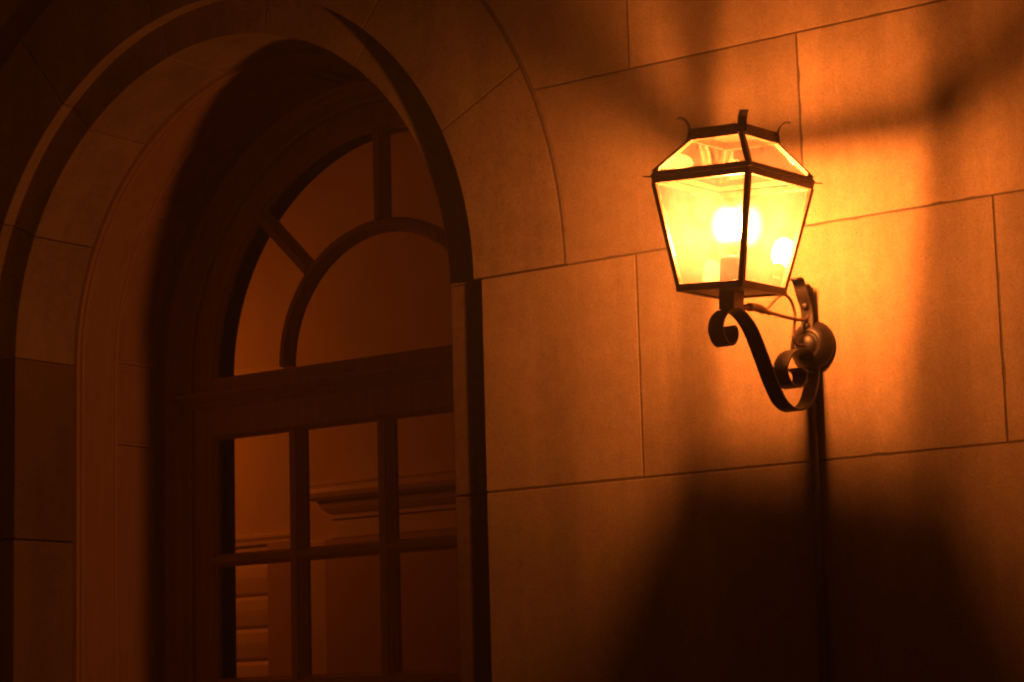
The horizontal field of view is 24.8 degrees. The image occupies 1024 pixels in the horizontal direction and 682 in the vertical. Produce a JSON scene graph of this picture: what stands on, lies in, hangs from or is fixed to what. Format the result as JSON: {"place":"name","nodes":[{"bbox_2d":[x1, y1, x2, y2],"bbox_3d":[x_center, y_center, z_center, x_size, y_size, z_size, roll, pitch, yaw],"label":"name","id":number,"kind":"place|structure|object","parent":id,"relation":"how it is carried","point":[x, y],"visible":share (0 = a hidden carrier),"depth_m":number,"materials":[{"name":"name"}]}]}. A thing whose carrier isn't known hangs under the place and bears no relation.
{"place":"outdoors","nodes":[
{"label":"outdoors","id":0,"kind":"place"},
{"bbox_2d":[234,131,454,661],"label":"back wall","id":1,"kind":"structure","parent":0,"point":[384,293],"depth_m":11.29,"materials":[{"name":"paint"}]},
{"bbox_2d":[235,531,291,677],"bbox_3d":[-1.554,2.216,11.512,1.475,2.469,0.032,-8,-11,36],"label":"slatted shutter","id":2,"kind":"object","parent":1,"relation":"attached to","point":[272,642],"visible":0.38,"depth_m":11.36,"materials":[{"name":"paint"}]},
{"bbox_2d":[310,468,461,674],"bbox_3d":[-0.230,1.912,10.491,1.835,2.678,0.150,-8,-11,36],"label":"interior doorway","id":3,"kind":"structure","parent":1,"relation":"attached to","point":[345,616],"depth_m":10.90,"materials":[{"name":"paint"}]},
{"bbox_2d":[325,528,459,673],"bbox_3d":[-0.257,2.059,10.552,1.484,2.408,0.050,-8,-11,36],"label":"door leaf","id":4,"kind":"structure","parent":3,"relation":"in","point":[429,580],"depth_m":10.84,"materials":[{"name":"paint"}]},
{"label":"pavement","id":5,"kind":"structure","parent":0,"visible":0},
{"bbox_2d":[0,0,1023,681],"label":"stone facade","id":6,"kind":"structure","parent":5,"relation":"on","point":[632,470],"depth_m":6.60,"materials":[{"name":"stone"}]},
{"bbox_2d":[69,50,459,681],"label":"window frame","id":7,"kind":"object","parent":6,"relation":"attached to","point":[224,170],"depth_m":8.61,"materials":[{"name":"paint"}]},
{"bbox_2d":[642,109,835,411],"bbox_3d":[0.639,-0.202,6.113,0.357,0.755,0.548,-8,-11,36],"label":"wall lantern","id":8,"kind":"object","parent":6,"relation":"attached to","point":[811,351],"depth_m":6.07,"materials":[{"name":"metal"}]},
{"bbox_2d":[807,403,828,681],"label":"conduit pipe","id":9,"kind":"object","parent":6,"relation":"attached to","point":[818,547],"visible":0.94,"depth_m":6.20,"materials":[{"name":"metal"}]}
]}

